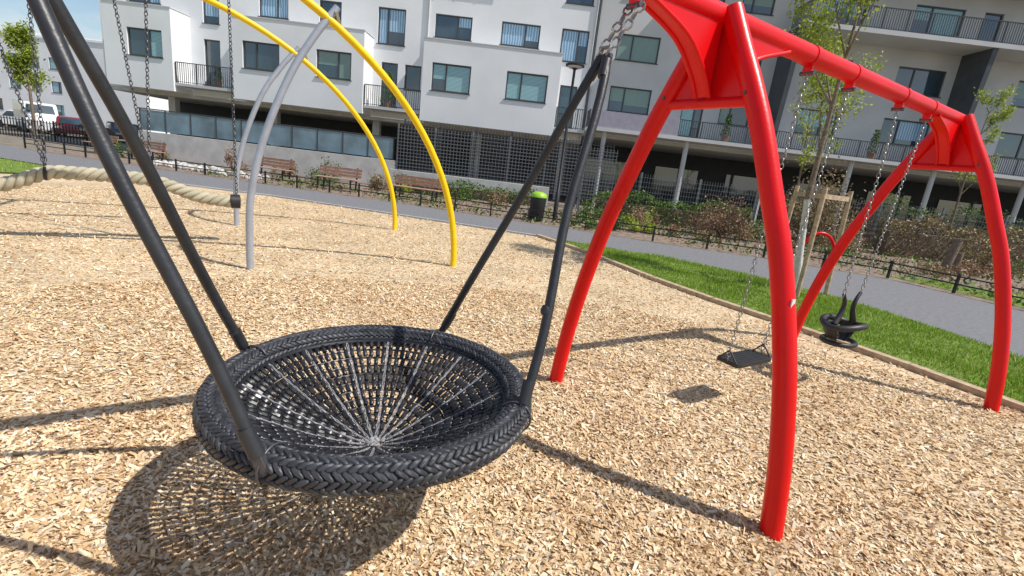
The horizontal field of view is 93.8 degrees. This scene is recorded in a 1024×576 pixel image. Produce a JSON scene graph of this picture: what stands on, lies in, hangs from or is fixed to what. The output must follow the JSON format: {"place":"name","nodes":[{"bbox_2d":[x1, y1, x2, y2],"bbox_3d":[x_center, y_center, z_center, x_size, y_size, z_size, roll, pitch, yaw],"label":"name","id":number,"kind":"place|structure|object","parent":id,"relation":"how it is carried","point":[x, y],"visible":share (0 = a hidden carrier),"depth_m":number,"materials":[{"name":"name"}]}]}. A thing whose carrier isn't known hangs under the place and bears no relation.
{"place":"outdoors","nodes":[
{"label":"outdoors","id":0,"kind":"place"},
{"bbox_2d":[0,158,42,172],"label":"lawn","id":1,"kind":"structure","parent":0,"point":[14,167],"depth_m":14.24,"materials":[{"name":"plant"}]},
{"bbox_2d":[0,32,63,114],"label":"walls","id":2,"kind":"structure","parent":0,"point":[8,95],"depth_m":63.26,"materials":[{"name":"paint"}]},
{"bbox_2d":[10,54,58,92],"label":"window","id":3,"kind":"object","parent":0,"point":[55,86],"visible":0.15,"depth_m":63.35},
{"bbox_2d":[32,57,64,115],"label":"window","id":4,"kind":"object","parent":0,"point":[52,64],"visible":0.2,"depth_m":62.76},
{"bbox_2d":[61,38,169,133],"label":"walls","id":5,"kind":"structure","parent":0,"point":[124,98],"depth_m":48.06,"materials":[{"name":"paint"}]},
{"bbox_2d":[0,0,1014,182],"label":"sky","id":6,"kind":"structure","parent":0,"point":[85,13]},
{"bbox_2d":[0,125,1020,310],"bbox_3d":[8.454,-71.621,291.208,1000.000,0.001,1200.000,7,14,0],"label":"ground","id":7,"kind":"structure","parent":0,"point":[11,141],"depth_m":26.81,"materials":[{"name":"soil"}]},
{"bbox_2d":[0,110,15,126],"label":"parked car","id":8,"kind":"object","parent":7,"relation":"on","point":[7,113],"visible":0.16,"depth_m":38.96,"materials":[{"name":"white paint"}]},
{"bbox_2d":[0,17,53,133],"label":"street tree","id":9,"kind":"object","parent":7,"relation":"on","point":[23,62],"visible":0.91,"depth_m":32.92,"materials":[{"name":"green plant"}]},
{"bbox_2d":[12,100,61,134],"bbox_3d":[-36.611,-13.149,36.980,5.260,2.195,1.970,17,18,35],"label":"parked van","id":10,"kind":"object","parent":7,"relation":"on","point":[50,112],"visible":0.45,"depth_m":36.03,"materials":[{"name":"white paint"}]},
{"bbox_2d":[0,115,92,146],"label":"metal railing","id":11,"kind":"object","parent":7,"relation":"on","point":[38,130],"visible":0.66,"depth_m":28.47,"materials":[{"name":"grey"}]},
{"bbox_2d":[55,116,88,138],"bbox_3d":[-33.391,-12.280,36.587,1.770,1.445,4.260,-3,17,-35],"label":"parked car","id":12,"kind":"object","parent":7,"relation":"on","point":[74,121],"visible":0.35,"depth_m":35.43,"materials":[{"name":"red paint"}]},
{"bbox_2d":[106,121,138,139],"bbox_3d":[-30.383,-12.172,37.557,4.260,1.445,1.770,19,19,41],"label":"parked car","id":13,"kind":"object","parent":7,"relation":"on","point":[112,129],"visible":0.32,"depth_m":36.41,"materials":[{"name":"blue metal"}]},
{"bbox_2d":[202,0,456,269],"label":"yellow arch frame","id":14,"kind":"object","parent":7,"relation":"on","point":[298,53],"visible":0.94,"depth_m":6.84,"materials":[{"name":"paint"}]},
{"bbox_2d":[0,0,240,207],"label":"thick rope swing","id":15,"kind":"object","parent":14,"relation":"hanging from","point":[45,171],"visible":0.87,"depth_m":6.46,"materials":[{"name":"beige fabric"}]},
{"bbox_2d":[111,85,580,199],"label":"soffit and columns","id":16,"kind":"structure","parent":7,"relation":"on","point":[176,99],"depth_m":27.98,"materials":[{"name":"concrete"}]},
{"bbox_2d":[99,0,599,140],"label":"walls","id":17,"kind":"structure","parent":16,"relation":"on","point":[484,104],"depth_m":25.59,"materials":[{"name":"paint"}]},
{"bbox_2d":[127,27,162,57],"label":"window frames","id":18,"kind":"structure","parent":17,"relation":"attached to","point":[128,28],"depth_m":25.23,"materials":[{"name":"metal"}]},
{"bbox_2d":[129,29,149,55],"bbox_3d":[-19.627,-12.962,25.297,1.037,1.210,0.001,7,14,0],"label":"window","id":19,"kind":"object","parent":18,"relation":"attached to","point":[137,40],"visible":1,"depth_m":25.30,"materials":[{"name":"glass"}]},
{"bbox_2d":[150,31,162,56],"bbox_3d":[-18.738,-12.857,25.297,0.593,1.210,0.001,7,14,0],"label":"window","id":20,"kind":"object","parent":18,"relation":"attached to","point":[156,42],"visible":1,"depth_m":25.29,"materials":[{"name":"teal glass"}]},
{"bbox_2d":[243,41,351,79],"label":"window frames","id":21,"kind":"structure","parent":17,"relation":"attached to","point":[318,50],"depth_m":25.21,"materials":[{"name":"metal"}]},
{"bbox_2d":[245,42,337,77],"bbox_3d":[-11.633,-12.018,25.297,4.937,1.210,0.001,7,14,0],"label":"window","id":22,"kind":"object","parent":21,"relation":"attached to","point":[268,57],"visible":0.87,"depth_m":25.32,"materials":[{"name":"glass"}]},
{"bbox_2d":[318,51,350,78],"bbox_3d":[-9.362,-11.750,25.297,1.710,1.210,0.001,7,14,0],"label":"window","id":23,"kind":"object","parent":21,"relation":"attached to","point":[327,58],"visible":1,"depth_m":25.25,"materials":[{"name":"glass"}]},
{"bbox_2d":[109,0,563,54],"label":"box copings","id":24,"kind":"object","parent":17,"relation":"on","point":[348,28],"visible":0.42,"depth_m":24.70,"materials":[{"name":"metal"}]},
{"bbox_2d":[126,0,594,128],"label":"window sills","id":25,"kind":"structure","parent":17,"relation":"attached to","point":[396,45],"depth_m":26.04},
{"bbox_2d":[129,0,593,125],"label":"window frames","id":26,"kind":"structure","parent":17,"relation":"attached to","point":[459,17],"depth_m":26.12,"materials":[{"name":"metal"}]},
{"bbox_2d":[136,0,592,126],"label":"window","id":27,"kind":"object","parent":26,"relation":"attached to","point":[446,26],"visible":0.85,"depth_m":26.33,"materials":[{"name":"glass"}]},
{"bbox_2d":[150,0,587,60],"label":"window","id":28,"kind":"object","parent":26,"relation":"attached to","point":[513,34],"visible":0.96,"depth_m":26.07,"materials":[{"name":"glass"}]},
{"bbox_2d":[176,83,583,134],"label":"balcony slabs","id":29,"kind":"structure","parent":17,"relation":"attached to","point":[369,107],"depth_m":25.75,"materials":[{"name":"concrete"}]},
{"bbox_2d":[379,72,396,107],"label":"potted plant","id":30,"kind":"object","parent":29,"relation":"on","point":[387,103],"visible":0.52,"depth_m":25.91,"materials":[{"name":"green plant"}]},
{"bbox_2d":[174,61,586,129],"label":"balcony railings","id":31,"kind":"object","parent":17,"relation":"attached to","point":[229,87],"visible":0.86,"depth_m":25.62,"materials":[{"name":"metal"}]},
{"bbox_2d":[431,62,548,102],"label":"window frames","id":32,"kind":"structure","parent":17,"relation":"attached to","point":[508,72],"depth_m":25.22,"materials":[{"name":"metal"}]},
{"bbox_2d":[433,78,444,89],"bbox_3d":[-3.879,-10.781,25.378,0.628,0.550,0.001,7,14,0],"label":"window","id":33,"kind":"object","parent":32,"relation":"attached to","point":[438,84],"visible":1,"depth_m":25.37,"materials":[{"name":"glass"}]},
{"bbox_2d":[433,64,546,101],"bbox_3d":[-1.192,-10.800,25.293,5.960,1.240,0.001,7,14,0],"label":"window","id":34,"kind":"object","parent":32,"relation":"attached to","point":[533,88],"visible":1,"depth_m":25.28,"materials":[{"name":"glass"}]},
{"bbox_2d":[421,0,599,139],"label":"downpipes","id":35,"kind":"object","parent":17,"relation":"attached to","point":[590,56],"visible":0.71,"depth_m":25.89,"materials":[{"name":"metal"}]},
{"bbox_2d":[179,183,535,236],"bbox_3d":[-5.782,-2.458,13.801,13.249,0.050,0.608,9,14,9],"label":"kerb edging","id":36,"kind":"object","parent":7,"relation":"on","point":[508,231],"visible":0.79,"depth_m":13.57,"materials":[{"name":"concrete"}]},
{"bbox_2d":[180,102,570,196],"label":"recess wall","id":37,"kind":"structure","parent":7,"relation":"on","point":[286,119],"depth_m":32.73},
{"bbox_2d":[396,123,617,208],"bbox_3d":[-0.339,-5.807,23.325,10.635,3.030,0.096,7,14,0],"label":"trellis fence","id":38,"kind":"object","parent":7,"relation":"on","point":[471,149],"visible":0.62,"depth_m":23.19,"materials":[{"name":"black metal"}]},
{"bbox_2d":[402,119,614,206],"bbox_3d":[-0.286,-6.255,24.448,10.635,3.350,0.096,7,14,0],"label":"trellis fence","id":39,"kind":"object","parent":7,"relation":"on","point":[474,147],"visible":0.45,"depth_m":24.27,"materials":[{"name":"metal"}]},
{"bbox_2d":[0,174,1023,575],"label":"wood chip bed","id":40,"kind":"object","parent":7,"relation":"on","point":[224,226],"visible":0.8,"depth_m":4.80,"materials":[{"name":"wood"}]},
{"bbox_2d":[549,0,1011,540],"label":"red swing frame","id":41,"kind":"object","parent":40,"relation":"on","point":[723,48],"visible":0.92,"depth_m":2.77,"materials":[{"name":"paint"}]},
{"bbox_2d":[26,0,645,496],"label":"nest basket swing","id":42,"kind":"object","parent":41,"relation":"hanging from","point":[244,428],"visible":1,"depth_m":2.06,"materials":[{"name":"black"}]},
{"bbox_2d":[717,75,848,367],"bbox_3d":[2.020,-0.433,3.649,0.607,2.133,0.212,-3,17,-32],"label":"swing","id":43,"kind":"object","parent":41,"relation":"hanging from","point":[744,358],"visible":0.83,"depth_m":3.73,"materials":[{"name":"metal"}]},
{"bbox_2d":[819,110,925,347],"bbox_3d":[3.294,-0.478,4.354,0.540,2.105,0.415,7,14,0],"label":"toddler swing","id":44,"kind":"object","parent":41,"relation":"hanging from","point":[845,330],"visible":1,"depth_m":4.46,"materials":[{"name":"rubber"}]},
{"bbox_2d":[23,148,1023,310],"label":"planting bed","id":45,"kind":"object","parent":7,"relation":"on","point":[860,270],"visible":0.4,"depth_m":16.52,"materials":[{"name":"soil"}]},
{"bbox_2d":[112,139,130,156],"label":"shrub","id":46,"kind":"object","parent":45,"relation":"on","point":[118,150],"visible":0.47,"depth_m":22.44,"materials":[{"name":"green plant"}]},
{"bbox_2d":[127,141,166,160],"bbox_3d":[-16.851,-6.357,22.179,1.800,0.909,0.635,11,15,17],"label":"park bench","id":47,"kind":"object","parent":45,"relation":"on","point":[163,147],"visible":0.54,"depth_m":22.17,"materials":[{"name":"brown wood"}]},
{"bbox_2d":[153,160,270,179],"bbox_3d":[-13.041,-5.017,20.284,6.611,0.390,1.308,11,15,15],"label":"rock bed","id":48,"kind":"object","parent":45,"relation":"on","point":[199,166],"visible":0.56,"depth_m":19.99,"materials":[{"name":"stone"}]},
{"bbox_2d":[223,146,248,171],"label":"shrub","id":49,"kind":"object","parent":45,"relation":"on","point":[229,159],"visible":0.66,"depth_m":22.06,"materials":[{"name":"brown plant"}]},
{"bbox_2d":[248,156,295,181],"bbox_3d":[-9.972,-4.976,19.951,1.800,0.909,0.635,10,15,11],"label":"park bench","id":50,"kind":"object","parent":45,"relation":"on","point":[283,163],"visible":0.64,"depth_m":20.02,"materials":[{"name":"brown wood"}]},
{"bbox_2d":[270,158,297,176],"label":"shrub","id":51,"kind":"object","parent":45,"relation":"on","point":[287,173],"visible":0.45,"depth_m":22.55,"materials":[{"name":"brown plant"}]},
{"bbox_2d":[304,156,341,183],"bbox_3d":[-8.344,-5.301,21.441,1.578,1.213,1.684,7,14,0],"label":"shrub","id":52,"kind":"object","parent":45,"relation":"on","point":[326,163],"visible":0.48,"depth_m":21.31,"materials":[{"name":"green plant"}]},
{"bbox_2d":[312,164,362,191],"bbox_3d":[-6.832,-4.308,18.788,1.800,0.909,0.635,9,14,8],"label":"park bench","id":53,"kind":"object","parent":45,"relation":"on","point":[324,169],"visible":1,"depth_m":18.89,"materials":[{"name":"brown wood"}]},
{"bbox_2d":[138,130,548,206],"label":"concrete wall","id":54,"kind":"structure","parent":45,"relation":"on","point":[196,149],"depth_m":23.45,"materials":[{"name":"concrete"}]},
{"bbox_2d":[138,107,396,159],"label":"posts","id":55,"kind":"object","parent":54,"relation":"on","point":[292,126],"visible":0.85,"depth_m":23.20,"materials":[{"name":"grey"}]},
{"bbox_2d":[140,109,392,158],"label":"glass panels","id":56,"kind":"object","parent":55,"relation":"attached to","point":[279,135],"visible":0.88,"depth_m":23.33,"materials":[{"name":"glass"}]},
{"bbox_2d":[365,168,388,190],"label":"shrub","id":57,"kind":"object","parent":45,"relation":"on","point":[378,182],"visible":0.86,"depth_m":20.76,"materials":[{"name":"beige plant"}]},
{"bbox_2d":[392,174,441,201],"bbox_3d":[-3.662,-3.835,18.400,2.000,0.909,0.635,10,15,11],"label":"park bench","id":58,"kind":"object","parent":45,"relation":"on","point":[419,181],"visible":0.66,"depth_m":18.50,"materials":[{"name":"brown wood"}]},
{"bbox_2d":[393,169,536,205],"bbox_3d":[-2.210,-4.617,22.176,6.765,1.001,0.933,7,14,0],"label":"hedge","id":59,"kind":"object","parent":45,"relation":"on","point":[480,194],"visible":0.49,"depth_m":22.11,"materials":[{"name":"green plant"}]},
{"bbox_2d":[456,184,474,199],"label":"shrub","id":60,"kind":"object","parent":45,"relation":"on","point":[462,191],"visible":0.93,"depth_m":21.11,"materials":[{"name":"green plant"}]},
{"bbox_2d":[486,186,509,205],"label":"shrub","id":61,"kind":"object","parent":45,"relation":"on","point":[495,196],"visible":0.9,"depth_m":20.16,"materials":[{"name":"brown plant"}]},
{"bbox_2d":[529,191,546,220],"bbox_3d":[0.858,-2.745,16.099,0.560,0.960,0.560,7,14,0],"label":"trash bin","id":62,"kind":"object","parent":45,"relation":"on","point":[537,200],"visible":0.94,"depth_m":15.89,"materials":[{"name":"black plastic"}]},
{"bbox_2d":[552,62,584,221],"bbox_3d":[1.721,-4.684,15.791,0.600,5.040,0.600,7,14,0],"label":"street lamp","id":63,"kind":"object","parent":45,"relation":"on","point":[574,66],"visible":0.98,"depth_m":15.76,"materials":[{"name":"black metal"}]},
{"bbox_2d":[569,216,597,228],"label":"shrub","id":64,"kind":"object","parent":45,"relation":"on","point":[587,221],"visible":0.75,"depth_m":15.61,"materials":[{"name":"green plant"}]},
{"bbox_2d":[574,192,604,220],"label":"shrub","id":65,"kind":"object","parent":45,"relation":"on","point":[586,213],"visible":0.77,"depth_m":17.70,"materials":[{"name":"green plant"}]},
{"bbox_2d":[190,169,1023,305],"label":"ground cover plants","id":66,"kind":"object","parent":45,"relation":"on","point":[914,278],"visible":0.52,"depth_m":16.20,"materials":[{"name":"green plant"}]},
{"bbox_2d":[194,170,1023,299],"bbox_3d":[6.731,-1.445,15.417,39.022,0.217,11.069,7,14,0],"label":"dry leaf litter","id":67,"kind":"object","parent":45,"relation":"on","point":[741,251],"visible":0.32,"depth_m":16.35,"materials":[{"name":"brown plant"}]},
{"bbox_2d":[620,206,659,233],"bbox_3d":[4.343,-2.376,16.433,1.382,0.914,1.238,7,14,0],"label":"shrub","id":68,"kind":"object","parent":45,"relation":"on","point":[628,219],"visible":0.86,"depth_m":16.43,"materials":[{"name":"green plant"}]},
{"bbox_2d":[625,205,663,227],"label":"shrub","id":69,"kind":"object","parent":45,"relation":"on","point":[635,214],"visible":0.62,"depth_m":18.01,"materials":[{"name":"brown plant"}]},
{"bbox_2d":[590,187,754,232],"bbox_3d":[6.685,-3.323,20.166,6.755,1.500,1.093,7,14,0],"label":"hedge","id":70,"kind":"object","parent":45,"relation":"on","point":[669,215],"visible":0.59,"depth_m":20.04,"materials":[{"name":"green plant"}]},
{"bbox_2d":[666,223,682,235],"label":"shrub","id":71,"kind":"object","parent":45,"relation":"on","point":[673,227],"visible":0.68,"depth_m":16.69,"materials":[{"name":"brown plant"}]},
{"bbox_2d":[691,230,722,242],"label":"shrub","id":72,"kind":"object","parent":45,"relation":"on","point":[706,237],"visible":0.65,"depth_m":16.08,"materials":[{"name":"green plant"}]},
{"bbox_2d":[677,193,761,241],"bbox_3d":[7.652,-2.698,17.680,2.978,1.678,2.699,20,19,41],"label":"shrub","id":73,"kind":"object","parent":45,"relation":"on","point":[714,222],"visible":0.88,"depth_m":17.59,"materials":[{"name":"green plant"}]},
{"bbox_2d":[734,216,764,240],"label":"shrub","id":74,"kind":"object","parent":45,"relation":"on","point":[756,224],"visible":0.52,"depth_m":18.45,"materials":[{"name":"green plant"}]},
{"bbox_2d":[577,167,1023,248],"bbox_3d":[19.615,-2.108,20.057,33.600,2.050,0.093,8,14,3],"label":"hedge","id":75,"kind":"object","parent":45,"relation":"on","point":[876,219],"visible":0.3,"depth_m":20.46,"materials":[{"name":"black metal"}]},
{"bbox_2d":[787,71,843,185],"bbox_3d":[10.180,-4.589,16.728,1.749,6.421,1.671,0,16,-25],"label":"young tree","id":76,"kind":"object","parent":45,"relation":"on","point":[804,153],"visible":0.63,"depth_m":16.39,"materials":[{"name":"green plant"}]},
{"bbox_2d":[804,232,834,248],"bbox_3d":[9.832,-1.405,15.345,1.195,0.798,0.100,7,14,0],"label":"red play hoop","id":77,"kind":"object","parent":45,"relation":"on","point":[829,236],"visible":0.54,"depth_m":15.26,"materials":[{"name":"paint"}]},
{"bbox_2d":[762,152,881,251],"bbox_3d":[12.369,-3.581,19.160,4.290,3.759,3.960,-1,16,-28],"label":"shrub","id":78,"kind":"object","parent":45,"relation":"on","point":[823,226],"visible":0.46,"depth_m":18.76,"materials":[{"name":"green plant"}]},
{"bbox_2d":[822,240,856,255],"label":"shrub","id":79,"kind":"object","parent":45,"relation":"on","point":[829,248],"visible":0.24,"depth_m":16.10,"materials":[{"name":"green plant"}]},
{"bbox_2d":[813,223,874,254],"bbox_3d":[12.154,-1.796,17.297,1.907,1.148,1.967,7,14,0],"label":"shrub","id":80,"kind":"object","parent":45,"relation":"on","point":[853,248],"visible":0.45,"depth_m":17.48,"materials":[{"name":"brown plant"}]},
{"bbox_2d":[911,261,956,276],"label":"shrub","id":81,"kind":"object","parent":45,"relation":"on","point":[934,267],"visible":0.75,"depth_m":14.20,"materials":[{"name":"brown plant"}]},
{"bbox_2d":[861,193,1023,248],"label":"hedge","id":82,"kind":"object","parent":45,"relation":"on","point":[918,213],"visible":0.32,"depth_m":20.45,"materials":[{"name":"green plant"}]},
{"bbox_2d":[873,213,1023,271],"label":"hedge","id":83,"kind":"object","parent":45,"relation":"on","point":[913,244],"visible":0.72,"depth_m":18.39,"materials":[{"name":"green plant"}]},
{"bbox_2d":[940,240,963,268],"bbox_3d":[14.529,-1.054,15.724,0.927,1.037,0.318,0,16,-24],"label":"log post","id":84,"kind":"object","parent":45,"relation":"on","point":[953,256],"visible":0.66,"depth_m":15.56,"materials":[{"name":"brown wood"}]},
{"bbox_2d":[939,258,1013,278],"bbox_3d":[14.764,-0.641,15.266,2.308,0.525,1.365,1,15,-22],"label":"shrub","id":85,"kind":"object","parent":45,"relation":"on","point":[967,267],"visible":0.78,"depth_m":15.13,"materials":[{"name":"brown plant"}]},
{"bbox_2d":[945,84,1020,236],"bbox_3d":[17.239,-4.215,18.305,1.661,6.528,1.848,-2,17,-32],"label":"young tree","id":86,"kind":"object","parent":45,"relation":"on","point":[1004,112],"visible":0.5,"depth_m":17.36,"materials":[{"name":"green plant"}]},
{"bbox_2d":[959,235,1023,278],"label":"shrub","id":87,"kind":"object","parent":45,"relation":"on","point":[987,257],"visible":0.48,"depth_m":16.45,"materials":[{"name":"brown plant"}]},
{"bbox_2d":[962,249,1023,273],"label":"shrub","id":88,"kind":"object","parent":45,"relation":"on","point":[1018,266],"visible":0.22,"depth_m":17.25,"materials":[{"name":"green plant"}]},
{"bbox_2d":[536,234,1023,412],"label":"timber edging","id":89,"kind":"object","parent":7,"relation":"on","point":[1008,402],"visible":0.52,"depth_m":5.81,"materials":[{"name":"wood"}]},
{"bbox_2d":[591,132,1023,231],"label":"columns","id":90,"kind":"structure","parent":7,"relation":"on","point":[1015,209],"depth_m":26.22,"materials":[{"name":"concrete"}]},
{"bbox_2d":[0,145,1023,357],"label":"asphalt path","id":91,"kind":"structure","parent":0,"point":[966,317],"depth_m":12.00,"materials":[{"name":"asphalt"}]},
{"bbox_2d":[23,137,1023,298],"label":"metal fence","id":92,"kind":"object","parent":91,"relation":"on","point":[956,283],"visible":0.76,"depth_m":15.09,"materials":[{"name":"grey"}]},
{"bbox_2d":[555,238,1023,402],"bbox_3d":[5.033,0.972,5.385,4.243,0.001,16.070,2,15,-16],"label":"lawn","id":93,"kind":"structure","parent":0,"point":[878,348],"depth_m":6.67,"materials":[{"name":"plant"}]},
{"bbox_2d":[768,185,853,297],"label":"tree stakes","id":94,"kind":"object","parent":93,"relation":"on","point":[823,195],"visible":0.6,"depth_m":8.45,"materials":[{"name":"wood"}]},
{"bbox_2d":[784,0,887,289],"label":"young tree","id":95,"kind":"object","parent":93,"relation":"on","point":[821,88],"visible":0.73,"depth_m":8.46,"materials":[{"name":"green plant"}]},
{"bbox_2d":[582,0,1023,182],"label":"walls","id":96,"kind":"structure","parent":0,"point":[655,78],"depth_m":25.97,"materials":[{"name":"paint"}]},
{"bbox_2d":[565,142,1023,231],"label":"recess wall","id":97,"kind":"structure","parent":96,"relation":"attached to","point":[713,171],"depth_m":33.59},
{"bbox_2d":[582,158,981,228],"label":"recess glazing","id":98,"kind":"structure","parent":97,"relation":"in","point":[733,180],"depth_m":33.77,"materials":[{"name":"glass"}]},
{"bbox_2d":[570,0,1023,193],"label":"balcony slabs","id":99,"kind":"structure","parent":96,"relation":"attached to","point":[924,42],"depth_m":25.57,"materials":[{"name":"concrete"}]},
{"bbox_2d":[590,109,680,135],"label":"balcony panel","id":100,"kind":"structure","parent":99,"relation":"on","point":[671,126],"depth_m":25.40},
{"bbox_2d":[720,114,732,141],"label":"potted plant","id":101,"kind":"object","parent":99,"relation":"on","point":[728,119],"visible":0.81,"depth_m":25.79,"materials":[{"name":"green plant"}]},
{"bbox_2d":[583,0,998,134],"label":"fin walls","id":102,"kind":"structure","parent":99,"relation":"on","point":[974,70],"depth_m":25.07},
{"bbox_2d":[586,0,1023,176],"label":"balcony railings","id":103,"kind":"object","parent":99,"relation":"on","point":[905,30],"visible":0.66,"depth_m":23.73,"materials":[{"name":"metal"}]},
{"bbox_2d":[866,129,880,158],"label":"potted plant","id":104,"kind":"object","parent":99,"relation":"on","point":[876,139],"visible":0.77,"depth_m":25.69,"materials":[{"name":"green plant"}]},
{"bbox_2d":[606,12,1023,138],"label":"window sills","id":105,"kind":"structure","parent":96,"relation":"attached to","point":[766,15],"depth_m":26.05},
{"bbox_2d":[607,0,1023,159],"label":"window frames","id":106,"kind":"structure","parent":96,"relation":"in","point":[914,69],"depth_m":26.17,"materials":[{"name":"metal"}]},
{"bbox_2d":[608,0,1023,158],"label":"window","id":107,"kind":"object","parent":106,"relation":"in","point":[926,83],"visible":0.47,"depth_m":26.58,"materials":[{"name":"glass"}]},
{"bbox_2d":[678,7,962,135],"bbox_3d":[21.783,-10.944,26.121,24.160,7.730,0.001,7,14,0],"label":"window","id":108,"kind":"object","parent":106,"relation":"in","point":[687,115],"visible":0.53,"depth_m":25.34,"materials":[{"name":"glass"}]},
{"bbox_2d":[796,0,927,141],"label":"window","id":109,"kind":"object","parent":106,"relation":"in","point":[908,131],"visible":0.25,"depth_m":26.65,"materials":[{"name":"glass"}]},
{"bbox_2d":[879,273,1023,307],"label":"lawn","id":110,"kind":"structure","parent":0,"point":[943,287],"depth_m":11.95,"materials":[{"name":"plant"}]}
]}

